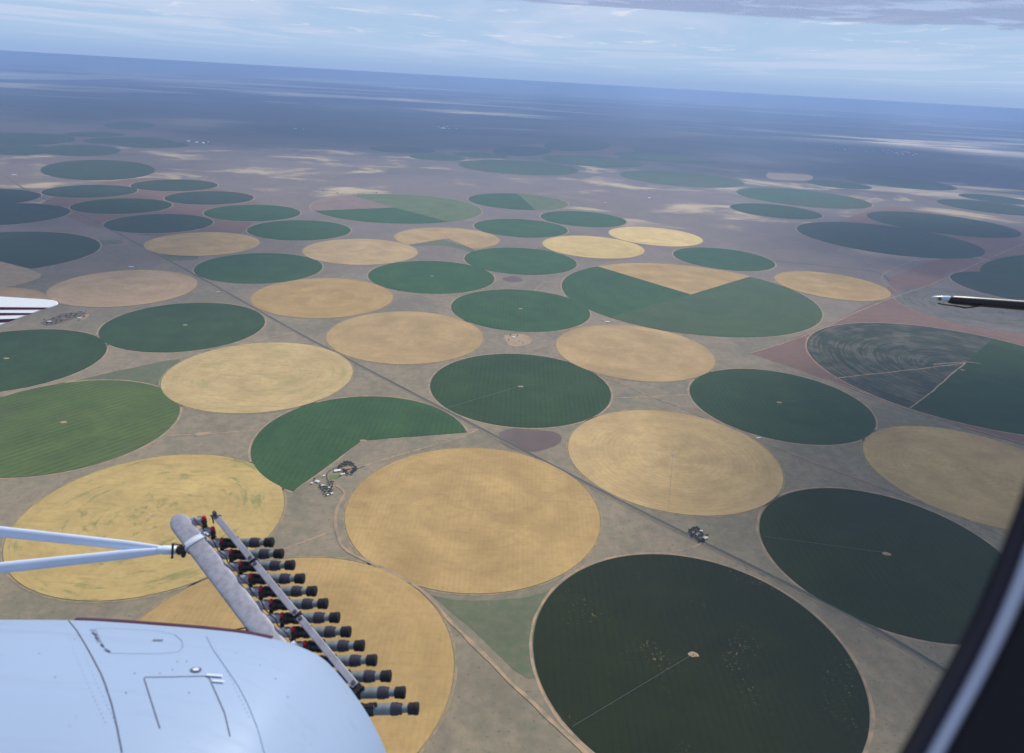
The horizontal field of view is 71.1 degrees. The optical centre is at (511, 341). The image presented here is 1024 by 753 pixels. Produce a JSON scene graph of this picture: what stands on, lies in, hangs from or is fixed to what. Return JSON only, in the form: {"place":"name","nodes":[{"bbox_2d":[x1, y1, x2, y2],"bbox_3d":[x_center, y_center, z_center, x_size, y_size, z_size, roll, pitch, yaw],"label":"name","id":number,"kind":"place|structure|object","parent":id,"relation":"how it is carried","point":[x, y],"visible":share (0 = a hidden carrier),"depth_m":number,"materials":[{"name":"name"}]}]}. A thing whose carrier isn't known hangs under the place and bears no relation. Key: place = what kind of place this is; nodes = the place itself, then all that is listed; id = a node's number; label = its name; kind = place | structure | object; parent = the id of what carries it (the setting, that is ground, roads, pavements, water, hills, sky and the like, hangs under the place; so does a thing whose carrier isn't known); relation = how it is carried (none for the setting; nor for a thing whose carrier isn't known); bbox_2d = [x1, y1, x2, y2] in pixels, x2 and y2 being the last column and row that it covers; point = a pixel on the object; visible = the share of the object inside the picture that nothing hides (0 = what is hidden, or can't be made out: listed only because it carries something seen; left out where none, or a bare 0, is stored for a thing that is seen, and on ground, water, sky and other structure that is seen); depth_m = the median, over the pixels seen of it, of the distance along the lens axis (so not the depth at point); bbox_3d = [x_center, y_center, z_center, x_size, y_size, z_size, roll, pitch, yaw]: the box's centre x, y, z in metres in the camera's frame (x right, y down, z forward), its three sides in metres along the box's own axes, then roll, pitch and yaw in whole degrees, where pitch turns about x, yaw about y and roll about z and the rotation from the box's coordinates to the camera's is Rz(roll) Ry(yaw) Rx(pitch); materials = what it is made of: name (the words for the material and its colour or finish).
{"place":"outdoors","nodes":[
{"label":"outdoors","id":0,"kind":"place"},
{"bbox_2d":[0,262,40,286],"bbox_3d":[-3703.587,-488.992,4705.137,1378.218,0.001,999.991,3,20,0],"label":"soil","id":1,"kind":"structure","parent":0,"point":[11,275],"depth_m":4608.55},
{"bbox_2d":[0,189,42,203],"bbox_3d":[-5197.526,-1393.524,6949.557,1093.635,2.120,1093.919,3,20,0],"label":"crop field","id":2,"kind":"structure","parent":0,"point":[12,196],"depth_m":7131.20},
{"bbox_2d":[0,287,50,299],"bbox_3d":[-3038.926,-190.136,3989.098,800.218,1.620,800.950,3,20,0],"label":"crop field","id":3,"kind":"structure","parent":0,"point":[18,292],"depth_m":4261.05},
{"bbox_2d":[0,145,51,154],"bbox_3d":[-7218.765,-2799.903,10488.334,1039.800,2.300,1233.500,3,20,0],"label":"crop field","id":4,"kind":"structure","parent":0,"point":[19,149],"depth_m":10497.00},
{"bbox_2d":[0,203,70,224],"bbox_3d":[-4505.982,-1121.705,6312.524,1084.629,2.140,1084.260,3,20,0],"label":"crop field","id":5,"kind":"structure","parent":0,"point":[16,213],"depth_m":6415.94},
{"bbox_2d":[0,133,73,144],"bbox_3d":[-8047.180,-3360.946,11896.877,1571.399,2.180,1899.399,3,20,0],"label":"crop field","id":6,"kind":"structure","parent":0,"point":[25,138],"depth_m":11907.05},
{"bbox_2d":[0,231,101,268],"bbox_3d":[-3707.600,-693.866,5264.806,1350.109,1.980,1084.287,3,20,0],"label":"crop field","id":7,"kind":"structure","parent":0,"point":[33,249],"depth_m":5290.64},
{"bbox_2d":[0,329,108,391],"bbox_3d":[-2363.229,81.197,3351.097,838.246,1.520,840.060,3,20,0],"label":"crop field","id":8,"kind":"structure","parent":0,"point":[32,357],"depth_m":3415.18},
{"bbox_2d":[41,312,85,324],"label":"soil","id":9,"kind":"structure","parent":0,"point":[69,316],"depth_m":3909.26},
{"bbox_2d":[0,73,132,79],"bbox_3d":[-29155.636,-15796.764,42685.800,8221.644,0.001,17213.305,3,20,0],"label":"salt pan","id":10,"kind":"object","parent":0,"point":[35,76],"visible":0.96,"depth_m":43704.22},
{"bbox_2d":[47,145,119,155],"bbox_3d":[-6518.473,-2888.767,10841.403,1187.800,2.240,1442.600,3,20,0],"label":"crop field","id":11,"kind":"structure","parent":0,"point":[79,150],"depth_m":10820.93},
{"bbox_2d":[40,185,138,197],"bbox_3d":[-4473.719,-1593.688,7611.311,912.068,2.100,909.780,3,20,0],"label":"crop field","id":12,"kind":"structure","parent":0,"point":[86,191],"depth_m":7578.08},
{"bbox_2d":[0,379,182,478],"bbox_3d":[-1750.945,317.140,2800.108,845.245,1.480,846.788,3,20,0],"label":"crop field","id":13,"kind":"structure","parent":0,"point":[56,428],"depth_m":2796.91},
{"bbox_2d":[63,132,123,136],"bbox_3d":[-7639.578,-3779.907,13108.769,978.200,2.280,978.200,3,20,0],"label":"crop field","id":14,"kind":"structure","parent":0,"point":[94,134],"depth_m":13075.47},
{"bbox_2d":[40,160,154,179],"bbox_3d":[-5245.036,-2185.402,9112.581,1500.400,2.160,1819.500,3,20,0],"label":"crop field","id":15,"kind":"structure","parent":0,"point":[97,170],"depth_m":9025.20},
{"bbox_2d":[100,240,122,244],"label":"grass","id":16,"kind":"structure","parent":0,"point":[104,242],"depth_m":5563.17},
{"bbox_2d":[68,198,173,213],"bbox_3d":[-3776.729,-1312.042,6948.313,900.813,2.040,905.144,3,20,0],"label":"crop field","id":17,"kind":"structure","parent":0,"point":[122,206],"depth_m":6920.65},
{"bbox_2d":[45,270,198,307],"bbox_3d":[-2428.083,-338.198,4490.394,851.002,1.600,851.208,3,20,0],"label":"crop field","id":18,"kind":"structure","parent":0,"point":[122,288],"depth_m":4454.13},
{"bbox_2d":[76,359,179,385],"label":"grass","id":19,"kind":"structure","parent":0,"point":[153,373],"depth_m":3263.10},
{"bbox_2d":[83,137,173,144],"bbox_3d":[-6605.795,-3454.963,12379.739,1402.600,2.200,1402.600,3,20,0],"label":"crop field","id":20,"kind":"structure","parent":0,"point":[112,140],"depth_m":12456.80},
{"bbox_2d":[103,122,154,128],"bbox_3d":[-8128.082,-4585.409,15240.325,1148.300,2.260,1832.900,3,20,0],"label":"crop field","id":21,"kind":"structure","parent":0,"point":[128,125],"depth_m":15180.65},
{"bbox_2d":[0,453,286,602],"bbox_3d":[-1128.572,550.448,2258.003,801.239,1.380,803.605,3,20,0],"label":"crop field","id":22,"kind":"structure","parent":0,"point":[143,500],"depth_m":2249.10,"materials":[{"name":"plant"}]},
{"bbox_2d":[0,332,293,397],"bbox_3d":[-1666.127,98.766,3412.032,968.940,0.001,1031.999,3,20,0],"label":"track","id":23,"kind":"structure","parent":0,"point":[161,360],"depth_m":3391.59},
{"bbox_2d":[42,178,258,236],"bbox_3d":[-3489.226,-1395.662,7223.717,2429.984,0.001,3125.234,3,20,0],"label":"soil","id":24,"kind":"structure","parent":0,"point":[236,227],"depth_m":6853.01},
{"bbox_2d":[118,141,188,147],"bbox_3d":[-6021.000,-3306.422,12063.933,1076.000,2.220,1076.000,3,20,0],"label":"crop field","id":25,"kind":"structure","parent":0,"point":[148,144],"depth_m":12028.92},
{"bbox_2d":[102,214,213,233],"bbox_3d":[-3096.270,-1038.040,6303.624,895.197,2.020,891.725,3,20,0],"label":"crop field","id":26,"kind":"structure","parent":0,"point":[156,223],"depth_m":6271.81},
{"bbox_2d":[129,179,218,190],"bbox_3d":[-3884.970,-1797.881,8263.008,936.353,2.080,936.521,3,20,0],"label":"crop field","id":27,"kind":"structure","parent":0,"point":[173,185],"depth_m":8235.73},
{"bbox_2d":[161,255,198,260],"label":"grass","id":28,"kind":"structure","parent":0,"point":[175,258],"depth_m":5230.96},
{"bbox_2d":[96,302,266,352],"bbox_3d":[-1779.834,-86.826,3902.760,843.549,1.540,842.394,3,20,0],"label":"crop field","id":29,"kind":"structure","parent":0,"point":[181,327],"depth_m":3862.24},
{"bbox_2d":[142,232,260,255],"bbox_3d":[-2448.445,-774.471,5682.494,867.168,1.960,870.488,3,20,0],"label":"crop field","id":30,"kind":"structure","parent":0,"point":[204,244],"depth_m":5650.63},
{"bbox_2d":[163,191,254,204],"bbox_3d":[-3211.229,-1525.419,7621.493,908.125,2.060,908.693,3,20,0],"label":"crop field","id":31,"kind":"structure","parent":0,"point":[209,197],"depth_m":7592.66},
{"bbox_2d":[202,204,301,221],"bbox_3d":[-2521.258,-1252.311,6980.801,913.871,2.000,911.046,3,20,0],"label":"crop field","id":32,"kind":"structure","parent":0,"point":[251,213],"depth_m":6946.64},
{"bbox_2d":[159,342,354,413],"bbox_3d":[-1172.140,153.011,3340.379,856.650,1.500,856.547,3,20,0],"label":"crop field","id":33,"kind":"structure","parent":0,"point":[259,378],"depth_m":3291.39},
{"bbox_2d":[192,253,323,283],"bbox_3d":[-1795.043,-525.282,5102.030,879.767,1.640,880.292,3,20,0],"label":"crop field","id":34,"kind":"structure","parent":0,"point":[256,268],"depth_m":5067.17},
{"bbox_2d":[136,556,456,752],"bbox_3d":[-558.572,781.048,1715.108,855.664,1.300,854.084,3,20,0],"label":"crop field","id":35,"kind":"structure","parent":0,"point":[397,624],"depth_m":1854.63,"materials":[{"name":"plant"}]},
{"bbox_2d":[246,220,351,240],"bbox_3d":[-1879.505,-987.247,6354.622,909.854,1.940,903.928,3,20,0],"label":"crop field","id":36,"kind":"structure","parent":0,"point":[299,230],"depth_m":6321.37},
{"bbox_2d":[284,529,332,549],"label":"track","id":37,"kind":"structure","parent":0,"point":[309,539],"depth_m":2186.99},
{"bbox_2d":[249,278,393,318],"bbox_3d":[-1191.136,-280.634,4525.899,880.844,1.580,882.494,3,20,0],"label":"crop field","id":38,"kind":"structure","parent":0,"point":[321,298],"depth_m":4485.91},
{"bbox_2d":[248,396,468,491],"bbox_3d":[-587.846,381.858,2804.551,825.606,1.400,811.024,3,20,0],"label":"crop field","id":39,"kind":"structure","parent":0,"point":[289,452],"depth_m":2867.10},
{"bbox_2d":[301,239,418,264],"bbox_3d":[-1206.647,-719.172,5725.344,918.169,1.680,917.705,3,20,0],"label":"crop field","id":40,"kind":"structure","parent":0,"point":[360,251],"depth_m":5690.24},
{"bbox_2d":[295,429,477,489],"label":"track","id":41,"kind":"structure","parent":0,"point":[346,452],"depth_m":2630.12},
{"bbox_2d":[309,194,482,223],"bbox_3d":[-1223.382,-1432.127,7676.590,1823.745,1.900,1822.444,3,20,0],"label":"crop field","id":42,"kind":"structure","parent":0,"point":[397,208],"depth_m":7575.95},
{"bbox_2d":[370,146,434,152],"bbox_3d":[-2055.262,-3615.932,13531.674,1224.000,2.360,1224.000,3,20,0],"label":"crop field","id":43,"kind":"structure","parent":0,"point":[400,149],"depth_m":13497.59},
{"bbox_2d":[325,311,484,364],"bbox_3d":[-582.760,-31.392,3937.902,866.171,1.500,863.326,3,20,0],"label":"crop field","id":44,"kind":"structure","parent":0,"point":[405,337],"depth_m":3894.61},
{"bbox_2d":[340,430,477,477],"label":"track","id":45,"kind":"structure","parent":0,"point":[412,451],"depth_m":2734.34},
{"bbox_2d":[367,260,495,293],"bbox_3d":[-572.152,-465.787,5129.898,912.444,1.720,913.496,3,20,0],"label":"crop field","id":46,"kind":"structure","parent":0,"point":[432,277],"depth_m":5090.92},
{"bbox_2d":[410,154,465,160],"bbox_3d":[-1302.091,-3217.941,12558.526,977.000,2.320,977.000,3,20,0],"label":"crop field","id":47,"kind":"structure","parent":0,"point":[437,157],"depth_m":12532.91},
{"bbox_2d":[410,239,474,251],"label":"grass","id":48,"kind":"structure","parent":0,"point":[442,242],"depth_m":6087.88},
{"bbox_2d":[393,227,499,249],"bbox_3d":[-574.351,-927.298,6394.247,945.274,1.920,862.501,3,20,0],"label":"crop field","id":49,"kind":"structure","parent":0,"point":[473,239],"depth_m":6397.76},
{"bbox_2d":[333,485,586,752],"bbox_3d":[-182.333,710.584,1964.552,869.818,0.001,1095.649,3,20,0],"label":"track","id":50,"kind":"structure","parent":0,"point":[543,712],"depth_m":1847.50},
{"bbox_2d":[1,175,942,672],"bbox_3d":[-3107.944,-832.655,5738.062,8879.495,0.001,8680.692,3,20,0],"label":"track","id":51,"kind":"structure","parent":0,"point":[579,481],"depth_m":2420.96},
{"bbox_2d":[342,447,602,595],"bbox_3d":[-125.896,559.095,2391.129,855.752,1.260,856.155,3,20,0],"label":"crop field","id":52,"kind":"structure","parent":0,"point":[477,521],"depth_m":2324.03,"materials":[{"name":"plant"}]},
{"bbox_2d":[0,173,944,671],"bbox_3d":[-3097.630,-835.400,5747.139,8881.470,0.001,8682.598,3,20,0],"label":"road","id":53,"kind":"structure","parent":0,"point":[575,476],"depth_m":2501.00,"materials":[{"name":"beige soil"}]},
{"bbox_2d":[455,152,507,157],"bbox_3d":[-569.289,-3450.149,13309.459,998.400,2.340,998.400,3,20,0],"label":"crop field","id":54,"kind":"structure","parent":0,"point":[478,155],"depth_m":13299.17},
{"bbox_2d":[432,590,552,677],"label":"grass","id":55,"kind":"structure","parent":0,"point":[501,629],"depth_m":1897.53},
{"bbox_2d":[0,56,1023,752],"bbox_3d":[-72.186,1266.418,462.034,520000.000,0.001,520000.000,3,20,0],"label":"ground","id":56,"kind":"structure","parent":0,"point":[256,144],"depth_m":8513.62,"materials":[{"name":"soil"}]},
{"bbox_2d":[0,296,1023,752],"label":"aeroplane","id":57,"kind":"object","parent":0,"point":[96,686],"visible":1,"depth_m":2.18,"materials":[{"name":"white paint"}]},
{"bbox_2d":[0,511,362,695],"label":"flare rack","id":58,"kind":"object","parent":57,"relation":"attached to","point":[227,583],"visible":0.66,"depth_m":3.47,"materials":[{"name":"metal"}]},
{"bbox_2d":[222,536,274,548],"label":"flare","id":59,"kind":"object","parent":58,"relation":"attached to","point":[254,542],"visible":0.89,"depth_m":3.59,"materials":[{"name":"grey metal"}]},
{"bbox_2d":[231,547,284,559],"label":"flare","id":60,"kind":"object","parent":58,"relation":"attached to","point":[236,554],"visible":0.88,"depth_m":3.53,"materials":[{"name":"grey metal"}]},
{"bbox_2d":[241,560,295,571],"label":"flare","id":61,"kind":"object","parent":58,"relation":"attached to","point":[273,565],"visible":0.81,"depth_m":3.48,"materials":[{"name":"grey metal"}]},
{"bbox_2d":[250,572,305,584],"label":"flare","id":62,"kind":"object","parent":58,"relation":"attached to","point":[282,578],"visible":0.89,"depth_m":3.42,"materials":[{"name":"grey metal"}]},
{"bbox_2d":[262,584,317,597],"bbox_3d":[-1.050,1.183,3.388,0.254,0.076,0.054,4,20,0],"label":"flare","id":63,"kind":"object","parent":58,"relation":"attached to","point":[294,591],"visible":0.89,"depth_m":3.37,"materials":[{"name":"grey metal"}]},
{"bbox_2d":[272,597,328,610],"bbox_3d":[-0.984,1.224,3.336,0.255,0.076,0.054,3,21,0],"label":"flare","id":64,"kind":"object","parent":58,"relation":"attached to","point":[305,603],"visible":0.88,"depth_m":3.32,"materials":[{"name":"grey metal"}]},
{"bbox_2d":[283,612,340,624],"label":"flare","id":65,"kind":"object","parent":58,"relation":"attached to","point":[322,617],"visible":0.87,"depth_m":3.26,"materials":[{"name":"grey metal"}]},
{"bbox_2d":[294,625,351,638],"bbox_3d":[-0.852,1.309,3.227,0.255,0.076,0.054,4,19,0],"label":"flare","id":66,"kind":"object","parent":58,"relation":"attached to","point":[328,631],"visible":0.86,"depth_m":3.21,"materials":[{"name":"grey metal"}]},
{"bbox_2d":[306,639,364,652],"bbox_3d":[-0.780,1.350,3.174,0.255,0.076,0.054,3,21,-1],"label":"flare","id":67,"kind":"object","parent":58,"relation":"attached to","point":[341,645],"visible":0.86,"depth_m":3.15,"materials":[{"name":"grey metal"}]},
{"bbox_2d":[319,654,377,667],"bbox_3d":[-0.715,1.392,3.120,0.255,0.076,0.054,3,20,-1],"label":"flare","id":68,"kind":"object","parent":58,"relation":"attached to","point":[353,660],"visible":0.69,"depth_m":3.10,"materials":[{"name":"grey metal"}]},
{"bbox_2d":[335,669,391,683],"bbox_3d":[-0.642,1.434,3.064,0.255,0.076,0.054,3,19,1],"label":"flare","id":69,"kind":"object","parent":58,"relation":"attached to","point":[367,676],"visible":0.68,"depth_m":3.05,"materials":[{"name":"grey metal"}]},
{"bbox_2d":[349,685,405,699],"bbox_3d":[-0.574,1.477,3.010,0.255,0.076,0.054,4,20,0],"label":"flare","id":70,"kind":"object","parent":58,"relation":"attached to","point":[384,692],"visible":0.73,"depth_m":2.99,"materials":[{"name":"grey metal"}]},
{"bbox_2d":[361,702,419,716],"bbox_3d":[-0.510,1.518,2.957,0.255,0.076,0.054,3,20,0],"label":"flare","id":71,"kind":"object","parent":58,"relation":"attached to","point":[372,709],"visible":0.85,"depth_m":2.94,"materials":[{"name":"grey metal"}]},
{"bbox_2d":[0,0,1023,113],"label":"sky","id":72,"kind":"structure","parent":0,"point":[814,58],"materials":[{"name":"blue"}]},
{"bbox_2d":[503,276,522,281],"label":"soil","id":73,"kind":"structure","parent":0,"point":[513,279],"depth_m":5168.52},
{"bbox_2d":[467,193,568,209],"bbox_3d":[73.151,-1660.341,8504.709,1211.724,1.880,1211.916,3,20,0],"label":"crop field","id":74,"kind":"structure","parent":0,"point":[514,201],"depth_m":8463.21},
{"bbox_2d":[504,334,531,346],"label":"soil","id":75,"kind":"structure","parent":0,"point":[516,342],"depth_m":3964.74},
{"bbox_2d":[459,160,577,174],"bbox_3d":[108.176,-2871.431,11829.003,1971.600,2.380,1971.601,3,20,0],"label":"crop field","id":76,"kind":"structure","parent":0,"point":[517,167],"depth_m":11748.68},
{"bbox_2d":[428,353,612,428],"bbox_3d":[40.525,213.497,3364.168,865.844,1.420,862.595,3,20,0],"label":"crop field","id":77,"kind":"structure","parent":0,"point":[546,391],"depth_m":3314.50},
{"bbox_2d":[449,289,591,331],"bbox_3d":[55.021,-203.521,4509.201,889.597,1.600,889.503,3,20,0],"label":"crop field","id":78,"kind":"structure","parent":0,"point":[519,310],"depth_m":4466.88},
{"bbox_2d":[463,247,577,274],"bbox_3d":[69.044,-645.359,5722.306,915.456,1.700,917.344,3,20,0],"label":"crop field","id":79,"kind":"structure","parent":0,"point":[517,261],"depth_m":5685.95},
{"bbox_2d":[473,218,568,237],"bbox_3d":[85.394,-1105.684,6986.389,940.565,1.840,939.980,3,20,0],"label":"crop field","id":80,"kind":"structure","parent":0,"point":[519,228],"depth_m":6952.51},
{"bbox_2d":[493,146,550,155],"bbox_3d":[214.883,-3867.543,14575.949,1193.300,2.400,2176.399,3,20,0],"label":"crop field","id":81,"kind":"structure","parent":0,"point":[521,151],"depth_m":14495.91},
{"bbox_2d":[499,428,561,451],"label":"soil","id":82,"kind":"structure","parent":0,"point":[529,440],"depth_m":2879.66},
{"bbox_2d":[465,143,634,159],"bbox_3d":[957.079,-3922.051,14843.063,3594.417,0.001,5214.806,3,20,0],"label":"soil","id":83,"kind":"structure","parent":0,"point":[610,151],"depth_m":15051.05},
{"bbox_2d":[544,140,609,150],"bbox_3d":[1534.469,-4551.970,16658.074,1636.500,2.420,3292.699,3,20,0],"label":"crop field","id":84,"kind":"structure","parent":0,"point":[576,145],"depth_m":16501.31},
{"bbox_2d":[539,211,627,227],"bbox_3d":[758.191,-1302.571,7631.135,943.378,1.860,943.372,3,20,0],"label":"crop field","id":85,"kind":"structure","parent":0,"point":[585,219],"depth_m":7598.24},
{"bbox_2d":[541,235,645,258],"bbox_3d":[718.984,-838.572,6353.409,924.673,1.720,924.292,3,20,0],"label":"crop field","id":86,"kind":"structure","parent":0,"point":[596,247],"depth_m":6320.05,"materials":[{"name":"plant"}]},
{"bbox_2d":[543,155,643,166],"bbox_3d":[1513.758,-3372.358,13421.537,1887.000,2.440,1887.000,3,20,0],"label":"crop field","id":87,"kind":"structure","parent":0,"point":[595,161],"depth_m":13362.21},
{"bbox_2d":[554,325,715,382],"bbox_3d":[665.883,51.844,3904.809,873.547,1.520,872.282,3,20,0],"label":"crop field","id":88,"kind":"structure","parent":0,"point":[634,353],"depth_m":3862.05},
{"bbox_2d":[608,227,703,246],"bbox_3d":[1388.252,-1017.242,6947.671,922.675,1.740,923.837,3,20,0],"label":"crop field","id":89,"kind":"structure","parent":0,"point":[654,236],"depth_m":6914.85,"materials":[{"name":"plant"}]},
{"bbox_2d":[614,152,708,162],"bbox_3d":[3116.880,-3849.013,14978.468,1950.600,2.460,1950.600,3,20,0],"label":"crop field","id":90,"kind":"structure","parent":0,"point":[664,157],"depth_m":14907.48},
{"bbox_2d":[566,409,785,516],"bbox_3d":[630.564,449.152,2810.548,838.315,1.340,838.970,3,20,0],"label":"crop field","id":91,"kind":"structure","parent":0,"point":[715,469],"depth_m":2754.37,"materials":[{"name":"plant"}]},
{"bbox_2d":[620,170,743,187],"bbox_3d":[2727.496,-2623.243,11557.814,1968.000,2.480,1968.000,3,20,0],"label":"crop field","id":92,"kind":"structure","parent":0,"point":[676,178],"depth_m":11473.92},
{"bbox_2d":[560,263,823,337],"bbox_3d":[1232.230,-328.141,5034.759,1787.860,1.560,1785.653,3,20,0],"label":"crop field","id":93,"kind":"structure","parent":0,"point":[691,300],"depth_m":4893.94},
{"bbox_2d":[529,552,874,752],"bbox_3d":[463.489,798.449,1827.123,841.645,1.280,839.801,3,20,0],"label":"crop field","id":94,"kind":"structure","parent":0,"point":[766,668],"depth_m":1793.15,"materials":[{"name":"plant"}]},
{"bbox_2d":[672,247,776,271],"bbox_3d":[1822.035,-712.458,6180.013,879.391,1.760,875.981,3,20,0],"label":"crop field","id":95,"kind":"structure","parent":0,"point":[723,259],"depth_m":6147.56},
{"bbox_2d":[524,0,1023,29],"bbox_3d":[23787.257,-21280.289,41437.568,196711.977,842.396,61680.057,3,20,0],"label":"cloud","id":96,"kind":"structure","parent":0,"point":[910,12],"depth_m":59559.14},
{"bbox_2d":[729,203,823,218],"bbox_3d":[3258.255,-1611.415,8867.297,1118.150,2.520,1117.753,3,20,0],"label":"crop field","id":97,"kind":"structure","parent":0,"point":[775,211],"depth_m":8828.67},
{"bbox_2d":[687,368,877,445],"bbox_3d":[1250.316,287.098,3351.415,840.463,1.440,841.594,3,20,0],"label":"crop field","id":98,"kind":"structure","parent":0,"point":[747,400],"depth_m":3303.55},
{"bbox_2d":[766,172,812,180],"bbox_3d":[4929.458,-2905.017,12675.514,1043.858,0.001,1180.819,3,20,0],"label":"soil","id":99,"kind":"structure","parent":0,"point":[790,176],"depth_m":12671.75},
{"bbox_2d":[595,373,1005,535],"bbox_3d":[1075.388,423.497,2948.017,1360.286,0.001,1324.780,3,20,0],"label":"track","id":100,"kind":"structure","parent":0,"point":[810,460],"depth_m":2817.95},
{"bbox_2d":[735,188,872,208],"bbox_3d":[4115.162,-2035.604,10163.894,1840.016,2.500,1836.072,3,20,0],"label":"crop field","id":101,"kind":"structure","parent":0,"point":[804,198],"depth_m":10076.29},
{"bbox_2d":[773,271,891,300],"bbox_3d":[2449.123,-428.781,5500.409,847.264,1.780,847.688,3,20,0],"label":"crop field","id":102,"kind":"structure","parent":0,"point":[832,286],"depth_m":5470.22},
{"bbox_2d":[807,180,871,188],"bbox_3d":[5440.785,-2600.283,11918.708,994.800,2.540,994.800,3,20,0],"label":"crop field","id":103,"kind":"structure","parent":0,"point":[837,184],"depth_m":11893.42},
{"bbox_2d":[756,487,999,646],"bbox_3d":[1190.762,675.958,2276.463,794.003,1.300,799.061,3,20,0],"label":"crop field","id":104,"kind":"structure","parent":0,"point":[926,576],"depth_m":2254.22,"materials":[{"name":"plant"}]},
{"bbox_2d":[750,294,1023,444],"bbox_3d":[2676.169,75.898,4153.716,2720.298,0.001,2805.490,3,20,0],"label":"soil","id":105,"kind":"structure","parent":0,"point":[793,354],"depth_m":4471.17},
{"bbox_2d":[751,243,1023,352],"bbox_3d":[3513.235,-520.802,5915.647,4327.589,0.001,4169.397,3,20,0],"label":"track","id":106,"kind":"structure","parent":0,"point":[875,304],"depth_m":4960.67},
{"bbox_2d":[795,222,984,258],"bbox_3d":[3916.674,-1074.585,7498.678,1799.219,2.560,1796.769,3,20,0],"label":"crop field","id":107,"kind":"structure","parent":0,"point":[891,240],"depth_m":7396.00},
{"bbox_2d":[834,363,961,378],"bbox_3d":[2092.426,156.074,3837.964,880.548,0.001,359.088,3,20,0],"label":"track","id":108,"kind":"structure","parent":0,"point":[902,370],"depth_m":3834.30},
{"bbox_2d":[847,176,956,189],"bbox_3d":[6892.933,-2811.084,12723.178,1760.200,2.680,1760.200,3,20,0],"label":"crop field","id":109,"kind":"structure","parent":0,"point":[901,183],"depth_m":12662.47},
{"bbox_2d":[805,322,1023,435],"bbox_3d":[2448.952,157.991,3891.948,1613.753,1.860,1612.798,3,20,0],"label":"crop field","id":110,"kind":"structure","parent":0,"point":[964,394],"depth_m":3884.24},
{"bbox_2d":[824,317,1023,341],"bbox_3d":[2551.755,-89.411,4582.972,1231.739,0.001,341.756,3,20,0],"label":"track","id":111,"kind":"structure","parent":0,"point":[904,319],"depth_m":4691.09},
{"bbox_2d":[825,378,1023,443],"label":"track","id":112,"kind":"structure","parent":0,"point":[924,414],"depth_m":3307.34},
{"bbox_2d":[839,207,1023,259],"bbox_3d":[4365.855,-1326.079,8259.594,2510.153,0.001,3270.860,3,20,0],"label":"soil","id":113,"kind":"structure","parent":0,"point":[991,247],"depth_m":7704.73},
{"bbox_2d":[887,258,983,293],"bbox_3d":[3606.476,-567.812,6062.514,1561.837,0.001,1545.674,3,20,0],"label":"soil","id":114,"kind":"structure","parent":0,"point":[928,273],"depth_m":6097.22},
{"bbox_2d":[910,363,965,408],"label":"track","id":115,"kind":"structure","parent":0,"point":[938,385],"depth_m":3657.60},
{"bbox_2d":[860,425,1023,530],"bbox_3d":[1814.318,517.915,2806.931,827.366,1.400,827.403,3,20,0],"label":"crop field","id":116,"kind":"structure","parent":0,"point":[976,478],"depth_m":2828.37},
{"bbox_2d":[867,211,1020,237],"bbox_3d":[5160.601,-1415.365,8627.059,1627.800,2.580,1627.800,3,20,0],"label":"crop field","id":117,"kind":"structure","parent":0,"point":[943,224],"depth_m":8553.25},
{"bbox_2d":[893,287,1023,333],"bbox_3d":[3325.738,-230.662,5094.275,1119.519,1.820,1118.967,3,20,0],"label":"crop field","id":118,"kind":"structure","parent":0,"point":[920,300],"depth_m":5019.89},
{"bbox_2d":[937,199,1023,215],"bbox_3d":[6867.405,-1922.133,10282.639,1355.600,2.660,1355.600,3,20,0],"label":"crop field","id":119,"kind":"structure","parent":0,"point":[992,207],"depth_m":10300.25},
{"bbox_2d":[948,271,1023,299],"bbox_3d":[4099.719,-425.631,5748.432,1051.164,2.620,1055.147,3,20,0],"label":"crop field","id":120,"kind":"structure","parent":0,"point":[1008,286],"depth_m":5843.02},
{"bbox_2d":[959,194,1023,203],"bbox_3d":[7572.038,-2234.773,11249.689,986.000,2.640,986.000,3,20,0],"label":"crop field","id":121,"kind":"structure","parent":0,"point":[994,198],"depth_m":11234.11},
{"bbox_2d":[980,255,1023,275],"bbox_3d":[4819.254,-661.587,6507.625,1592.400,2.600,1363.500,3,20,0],"label":"crop field","id":122,"kind":"structure","parent":0,"point":[1013,265],"depth_m":6493.69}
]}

